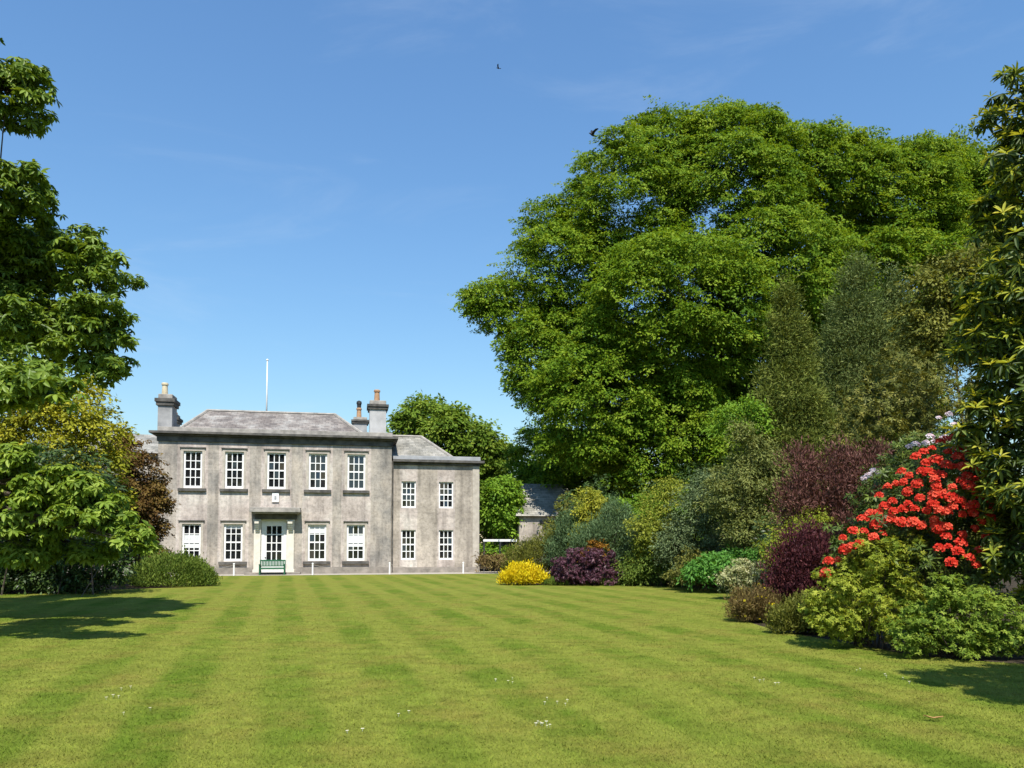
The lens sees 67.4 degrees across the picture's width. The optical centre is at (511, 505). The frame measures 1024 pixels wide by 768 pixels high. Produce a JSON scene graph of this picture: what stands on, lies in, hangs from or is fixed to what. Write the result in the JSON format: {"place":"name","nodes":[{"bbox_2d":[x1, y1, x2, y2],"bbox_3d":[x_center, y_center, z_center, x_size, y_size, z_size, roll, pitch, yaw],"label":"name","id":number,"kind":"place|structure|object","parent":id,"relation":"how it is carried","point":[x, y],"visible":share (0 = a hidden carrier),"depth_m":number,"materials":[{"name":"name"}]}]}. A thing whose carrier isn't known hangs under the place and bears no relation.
{"place":"outdoors","nodes":[
{"label":"outdoors","id":0,"kind":"place"},
{"bbox_2d":[101,571,549,575],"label":"path","id":1,"kind":"structure","parent":0,"point":[489,572],"depth_m":49.10,"materials":[{"name":"beige gravel"}]},
{"bbox_2d":[259,560,285,574],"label":"garden bench","id":2,"kind":"object","parent":1,"relation":"on","point":[274,566],"visible":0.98,"depth_m":47.41,"materials":[{"name":"green paint"}]},
{"bbox_2d":[483,539,516,571],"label":"white gate","id":3,"kind":"structure","parent":1,"relation":"on","point":[496,540],"depth_m":52.37,"materials":[{"name":"paint"}]},
{"bbox_2d":[0,574,1023,767],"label":"lawn","id":4,"kind":"structure","parent":0,"point":[406,585],"depth_m":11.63,"materials":[{"name":"green plant"}]},
{"bbox_2d":[0,539,138,594],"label":"shrub","id":5,"kind":"object","parent":4,"relation":"on","point":[26,580],"visible":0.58,"depth_m":29.80,"materials":[{"name":"green plant"}]},
{"bbox_2d":[0,439,144,596],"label":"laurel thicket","id":6,"kind":"object","parent":4,"relation":"on","point":[51,454],"visible":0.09,"depth_m":29.79,"materials":[{"name":"green plant"}]},
{"bbox_2d":[0,38,162,572],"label":"leaved tree","id":7,"kind":"object","parent":4,"relation":"on","point":[80,503],"visible":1,"depth_m":18.52,"materials":[{"name":"green plant"}]},
{"bbox_2d":[97,425,180,570],"bbox_3d":[-19.875,-0.149,40.149,4.732,8.286,4.885,0,-3,0],"label":"copper shrub","id":8,"kind":"object","parent":4,"relation":"on","point":[153,503],"visible":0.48,"depth_m":39.55,"materials":[{"name":"brown plant"}]},
{"bbox_2d":[117,544,222,586],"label":"dome shrub","id":9,"kind":"object","parent":4,"relation":"on","point":[154,569],"visible":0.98,"depth_m":34.57,"materials":[{"name":"green plant"}]},
{"bbox_2d":[496,558,550,585],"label":"golden shrub","id":10,"kind":"object","parent":4,"relation":"on","point":[522,573],"visible":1,"depth_m":35.70,"materials":[{"name":"yellow plant"}]},
{"bbox_2d":[541,575,571,585],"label":"edging plant","id":11,"kind":"object","parent":4,"relation":"on","point":[550,580],"visible":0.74,"depth_m":35.53,"materials":[{"name":"green plant"}]},
{"bbox_2d":[550,547,624,585],"bbox_3d":[3.539,2.853,35.823,3.613,1.911,2.302,0,-3,0],"label":"plum maple","id":12,"kind":"object","parent":4,"relation":"on","point":[583,571],"visible":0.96,"depth_m":35.41,"materials":[{"name":"purple plant"}]},
{"bbox_2d":[585,576,624,584],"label":"edging plant","id":13,"kind":"object","parent":4,"relation":"on","point":[607,583],"visible":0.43,"depth_m":35.59,"materials":[{"name":"green plant"}]},
{"bbox_2d":[620,575,644,584],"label":"edging plant","id":14,"kind":"object","parent":4,"relation":"on","point":[638,583],"visible":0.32,"depth_m":35.58,"materials":[{"name":"green plant"}]},
{"bbox_2d":[609,539,691,586],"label":"shrub","id":15,"kind":"object","parent":4,"relation":"on","point":[638,572],"visible":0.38,"depth_m":34.89,"materials":[{"name":"green plant"}]},
{"bbox_2d":[642,570,666,585],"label":"edging plant","id":16,"kind":"object","parent":4,"relation":"on","point":[649,582],"visible":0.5,"depth_m":35.26,"materials":[{"name":"green plant"}]},
{"bbox_2d":[622,471,694,585],"bbox_3d":[6.830,1.036,34.969,3.718,5.349,2.723,1,-3,-26],"label":"shrub","id":17,"kind":"object","parent":4,"relation":"on","point":[664,497],"visible":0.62,"depth_m":34.79,"materials":[{"name":"green plant"}]},
{"bbox_2d":[667,577,685,586],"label":"edging plant","id":18,"kind":"object","parent":4,"relation":"on","point":[679,583],"visible":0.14,"depth_m":34.69,"materials":[{"name":"green plant"}]},
{"bbox_2d":[659,545,715,589],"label":"shrub","id":19,"kind":"object","parent":4,"relation":"on","point":[675,574],"visible":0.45,"depth_m":31.88,"materials":[{"name":"green plant"}]},
{"bbox_2d":[643,466,745,587],"bbox_3d":[8.006,0.950,33.517,4.909,5.397,3.511,0,-3,0],"label":"shrub","id":20,"kind":"object","parent":4,"relation":"on","point":[702,520],"visible":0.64,"depth_m":33.15,"materials":[{"name":"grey plant"}]},
{"bbox_2d":[696,579,719,587],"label":"edging plant","id":21,"kind":"object","parent":4,"relation":"on","point":[712,585],"visible":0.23,"depth_m":33.61,"materials":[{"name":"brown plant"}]},
{"bbox_2d":[673,543,765,590],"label":"fern shrub","id":22,"kind":"object","parent":4,"relation":"on","point":[704,567],"visible":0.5,"depth_m":30.05,"materials":[{"name":"green plant"}]},
{"bbox_2d":[708,557,774,598],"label":"variegated shrub","id":23,"kind":"object","parent":4,"relation":"on","point":[735,573],"visible":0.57,"depth_m":26.59,"materials":[{"name":"beige plant"}]},
{"bbox_2d":[722,579,793,621],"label":"heath shrub","id":24,"kind":"object","parent":4,"relation":"on","point":[746,606],"visible":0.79,"depth_m":19.14,"materials":[{"name":"brown plant"}]},
{"bbox_2d":[760,585,848,634],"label":"heath shrub","id":25,"kind":"object","parent":4,"relation":"on","point":[787,614],"visible":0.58,"depth_m":16.70,"materials":[{"name":"green plant"}]},
{"bbox_2d":[796,528,935,649],"bbox_3d":[6.758,1.576,14.514,2.613,2.345,1.732,0,-3,0],"label":"azalea","id":26,"kind":"object","parent":4,"relation":"on","point":[856,611],"visible":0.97,"depth_m":14.34,"materials":[{"name":"green plant"}]},
{"bbox_2d":[887,572,1023,661],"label":"azalea","id":27,"kind":"object","parent":4,"relation":"on","point":[985,632],"visible":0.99,"depth_m":13.12,"materials":[{"name":"green plant"}]},
{"bbox_2d":[0,545,1023,663],"bbox_3d":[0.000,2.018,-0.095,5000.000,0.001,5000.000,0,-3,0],"label":"ground","id":28,"kind":"structure","parent":0,"point":[1014,658],"depth_m":17.02,"materials":[{"name":"soil"}]},
{"bbox_2d":[0,372,140,585],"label":"golden tree","id":29,"kind":"object","parent":28,"relation":"on","point":[17,425],"visible":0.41,"depth_m":33.41,"materials":[{"name":"yellow plant"}]},
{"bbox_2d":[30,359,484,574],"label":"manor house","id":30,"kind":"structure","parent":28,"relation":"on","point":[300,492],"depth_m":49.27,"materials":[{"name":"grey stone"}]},
{"bbox_2d":[177,447,205,490],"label":"window","id":31,"kind":"structure","parent":30,"relation":"in","point":[194,457],"depth_m":47.78,"materials":[{"name":"white paint"}]},
{"bbox_2d":[178,520,204,560],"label":"window","id":32,"kind":"structure","parent":30,"relation":"in","point":[191,532],"depth_m":47.57,"materials":[{"name":"white paint"}]},
{"bbox_2d":[218,520,246,564],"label":"window","id":33,"kind":"structure","parent":30,"relation":"in","point":[232,531],"depth_m":48.05,"materials":[{"name":"white paint"}]},
{"bbox_2d":[219,448,247,491],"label":"window","id":34,"kind":"structure","parent":30,"relation":"in","point":[234,460],"depth_m":48.26,"materials":[{"name":"white paint"}]},
{"bbox_2d":[264,524,283,570],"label":"door","id":35,"kind":"structure","parent":30,"relation":"in","point":[274,533],"depth_m":48.55,"materials":[{"name":"white paint"}]},
{"bbox_2d":[262,449,289,491],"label":"window","id":36,"kind":"structure","parent":30,"relation":"in","point":[276,460],"depth_m":48.77,"materials":[{"name":"white paint"}]},
{"bbox_2d":[303,521,329,563],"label":"window","id":37,"kind":"structure","parent":30,"relation":"in","point":[316,536],"depth_m":49.06,"materials":[{"name":"white paint"}]},
{"bbox_2d":[304,450,330,492],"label":"window","id":38,"kind":"structure","parent":30,"relation":"in","point":[317,463],"depth_m":49.28,"materials":[{"name":"white paint"}]},
{"bbox_2d":[342,521,368,563],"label":"window","id":39,"kind":"structure","parent":30,"relation":"in","point":[355,532],"depth_m":49.54,"materials":[{"name":"white paint"}]},
{"bbox_2d":[343,450,369,492],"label":"window","id":40,"kind":"structure","parent":30,"relation":"in","point":[356,471],"depth_m":49.77,"materials":[{"name":"white paint"}]},
{"bbox_2d":[401,481,415,507],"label":"window","id":41,"kind":"structure","parent":30,"relation":"in","point":[408,488],"depth_m":50.80,"materials":[{"name":"white paint"}]},
{"bbox_2d":[401,530,415,559],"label":"window","id":42,"kind":"structure","parent":30,"relation":"in","point":[408,537],"depth_m":50.65,"materials":[{"name":"white paint"}]},
{"bbox_2d":[439,482,452,507],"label":"window","id":43,"kind":"structure","parent":30,"relation":"in","point":[445,488],"depth_m":51.31,"materials":[{"name":"white paint"}]},
{"bbox_2d":[439,530,452,559],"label":"window","id":44,"kind":"structure","parent":30,"relation":"in","point":[445,536],"depth_m":51.15,"materials":[{"name":"white paint"}]},
{"bbox_2d":[386,390,525,553],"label":"broadleaf tree","id":45,"kind":"object","parent":28,"relation":"on","point":[451,430],"visible":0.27,"depth_m":79.73,"materials":[{"name":"green plant"}]},
{"bbox_2d":[479,542,517,570],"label":"shrub","id":46,"kind":"object","parent":28,"relation":"on","point":[491,547],"visible":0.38,"depth_m":52.59,"materials":[{"name":"green plant"}]},
{"bbox_2d":[472,550,526,572],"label":"shrub","id":47,"kind":"object","parent":28,"relation":"on","point":[486,560],"visible":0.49,"depth_m":49.55,"materials":[{"name":"brown plant"}]},
{"bbox_2d":[479,473,534,567],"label":"tree","id":48,"kind":"object","parent":28,"relation":"on","point":[502,499],"visible":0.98,"depth_m":52.72,"materials":[{"name":"green plant"}]},
{"bbox_2d":[499,520,565,576],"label":"shrub","id":49,"kind":"object","parent":28,"relation":"on","point":[533,549],"visible":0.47,"depth_m":39.91,"materials":[{"name":"green plant"}]},
{"bbox_2d":[501,484,589,570],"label":"outbuilding","id":50,"kind":"structure","parent":28,"relation":"on","point":[538,507],"depth_m":53.61,"materials":[{"name":"grey stone"}]},
{"bbox_2d":[536,490,583,569],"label":"shrub","id":51,"kind":"object","parent":28,"relation":"on","point":[557,506],"visible":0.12,"depth_m":45.82,"materials":[{"name":"green plant"}]},
{"bbox_2d":[540,503,592,577],"bbox_3d":[2.974,1.885,39.504,3.124,4.076,2.849,0,-3,0],"label":"blue conifer","id":52,"kind":"object","parent":28,"relation":"on","point":[565,519],"visible":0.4,"depth_m":38.98,"materials":[{"name":"green plant"}]},
{"bbox_2d":[573,537,609,567],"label":"orange shrub","id":53,"kind":"object","parent":28,"relation":"on","point":[597,545],"visible":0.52,"depth_m":36.50,"materials":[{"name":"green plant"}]},
{"bbox_2d":[567,486,619,576],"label":"golden shrub","id":54,"kind":"object","parent":28,"relation":"on","point":[595,501],"visible":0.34,"depth_m":38.54,"materials":[{"name":"yellow plant"}]},
{"bbox_2d":[523,418,693,548],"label":"woodland tree","id":55,"kind":"object","parent":28,"relation":"on","point":[605,491],"depth_m":81.47,"materials":[{"name":"green plant"}]},
{"bbox_2d":[562,491,657,573],"bbox_3d":[4.829,1.534,37.577,5.282,4.651,3.947,0,-3,0],"label":"blue conifer","id":56,"kind":"object","parent":28,"relation":"on","point":[608,529],"visible":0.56,"depth_m":36.87,"materials":[{"name":"green plant"}]},
{"bbox_2d":[598,483,702,572],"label":"shrub","id":57,"kind":"object","parent":28,"relation":"on","point":[629,500],"visible":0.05,"depth_m":42.07,"materials":[{"name":"green plant"}]},
{"bbox_2d":[532,449,769,550],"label":"laurel","id":58,"kind":"object","parent":28,"relation":"on","point":[603,490],"visible":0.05,"depth_m":42.74,"materials":[{"name":"green plant"}]},
{"bbox_2d":[624,531,681,582],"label":"shrub","id":59,"kind":"object","parent":28,"relation":"on","point":[640,553],"visible":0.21,"depth_m":35.16,"materials":[{"name":"green plant"}]},
{"bbox_2d":[447,94,893,550],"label":"beech tree","id":60,"kind":"object","parent":28,"relation":"on","point":[596,354],"visible":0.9,"depth_m":53.55,"materials":[{"name":"green plant"}]},
{"bbox_2d":[626,439,758,545],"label":"woodland tree","id":61,"kind":"object","parent":28,"relation":"on","point":[659,481],"visible":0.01,"depth_m":85.72,"materials":[{"name":"green plant"}]},
{"bbox_2d":[700,384,783,533],"bbox_3d":[10.134,-0.803,33.832,3.747,9.018,2.723,0,-3,0],"label":"tree","id":62,"kind":"object","parent":28,"relation":"on","point":[749,406],"visible":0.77,"depth_m":33.62,"materials":[{"name":"green plant"}]},
{"bbox_2d":[690,414,799,558],"bbox_3d":[9.575,-0.124,30.979,4.012,7.409,4.048,2,-4,-42],"label":"silver tree","id":63,"kind":"object","parent":28,"relation":"on","point":[735,528],"visible":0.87,"depth_m":30.67,"materials":[{"name":"green plant"}]},
{"bbox_2d":[721,266,858,527],"bbox_3d":[12.707,-3.613,34.766,6.371,14.711,6.479,2,-3,-32],"label":"conifer tree","id":64,"kind":"object","parent":28,"relation":"on","point":[796,397],"visible":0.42,"depth_m":34.02,"materials":[{"name":"green plant"}]},
{"bbox_2d":[752,505,840,586],"bbox_3d":[8.749,1.559,23.529,2.725,3.230,1.813,0,-3,0],"label":"yellow green shrub","id":65,"kind":"object","parent":28,"relation":"on","point":[826,518],"visible":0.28,"depth_m":23.38,"materials":[{"name":"green plant"}]},
{"bbox_2d":[755,514,863,601],"bbox_3d":[7.571,1.589,19.425,2.334,2.784,2.373,2,-4,-43],"label":"berberis","id":66,"kind":"object","parent":28,"relation":"on","point":[799,560],"visible":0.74,"depth_m":19.16,"materials":[{"name":"purple plant"}]},
{"bbox_2d":[763,430,906,605],"bbox_3d":[10.241,0.433,24.093,4.769,5.537,3.636,0,-3,0],"label":"russet shrub","id":67,"kind":"object","parent":28,"relation":"on","point":[842,483],"visible":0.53,"depth_m":23.64,"materials":[{"name":"red plant"}]},
{"bbox_2d":[810,243,945,581],"bbox_3d":[18.264,-4.663,38.974,9.433,17.284,7.739,0,-3,0],"label":"conifer tree","id":68,"kind":"object","parent":28,"relation":"on","point":[856,340],"visible":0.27,"depth_m":38.23,"materials":[{"name":"green plant"}]},
{"bbox_2d":[749,445,1023,596],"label":"laurel","id":69,"kind":"object","parent":28,"relation":"on","point":[763,536],"visible":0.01,"depth_m":27.59,"materials":[{"name":"green plant"}]},
{"bbox_2d":[765,125,1022,429],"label":"beech tree","id":70,"kind":"object","parent":28,"relation":"on","point":[945,177],"visible":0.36,"depth_m":59.77,"materials":[{"name":"green plant"}]},
{"bbox_2d":[823,341,1009,592],"bbox_3d":[14.170,-1.198,27.121,6.092,9.259,5.742,0,-3,0],"label":"rhododendron","id":71,"kind":"object","parent":28,"relation":"on","point":[919,407],"visible":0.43,"depth_m":26.73,"materials":[{"name":"green plant"}]},
{"bbox_2d":[843,411,989,584],"bbox_3d":[10.671,0.351,20.457,4.029,5.364,3.060,0,-3,0],"label":"rhododendron","id":72,"kind":"object","parent":28,"relation":"on","point":[928,438],"visible":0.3,"depth_m":20.37,"materials":[{"name":"green plant"}]},
{"bbox_2d":[819,434,1022,642],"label":"rhododendron","id":73,"kind":"object","parent":28,"relation":"on","point":[948,552],"visible":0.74,"depth_m":14.57,"materials":[{"name":"red plant"}]},
{"bbox_2d":[882,230,1023,478],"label":"tree","id":74,"kind":"object","parent":28,"relation":"on","point":[932,322],"visible":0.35,"depth_m":32.93,"materials":[{"name":"green plant"}]},
{"bbox_2d":[934,123,1023,418],"bbox_3d":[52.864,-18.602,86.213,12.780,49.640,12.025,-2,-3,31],"label":"tree","id":75,"kind":"object","parent":28,"relation":"on","point":[974,145],"visible":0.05,"depth_m":84.89,"materials":[{"name":"green plant"}]},
{"bbox_2d":[937,61,1023,611],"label":"rhododendron tree","id":76,"kind":"object","parent":28,"relation":"on","point":[995,310],"visible":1,"depth_m":13.83,"materials":[{"name":"green plant"}]},
{"bbox_2d":[0,0,1023,542],"label":"sky","id":77,"kind":"structure","parent":0,"point":[304,187],"materials":[{"name":"blue"}]},
{"bbox_2d":[589,128,597,136],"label":"bird","id":78,"kind":"object","parent":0,"point":[593,132],"visible":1,"depth_m":44.99},
{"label":"barrier post","id":79,"kind":"object","parent":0,"visible":0},
{"bbox_2d":[390,564,460,568],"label":"barrier rope","id":80,"kind":"object","parent":79,"relation":"hanging from","point":[425,568],"visible":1,"depth_m":48.79,"materials":[{"name":"white"}]}
]}

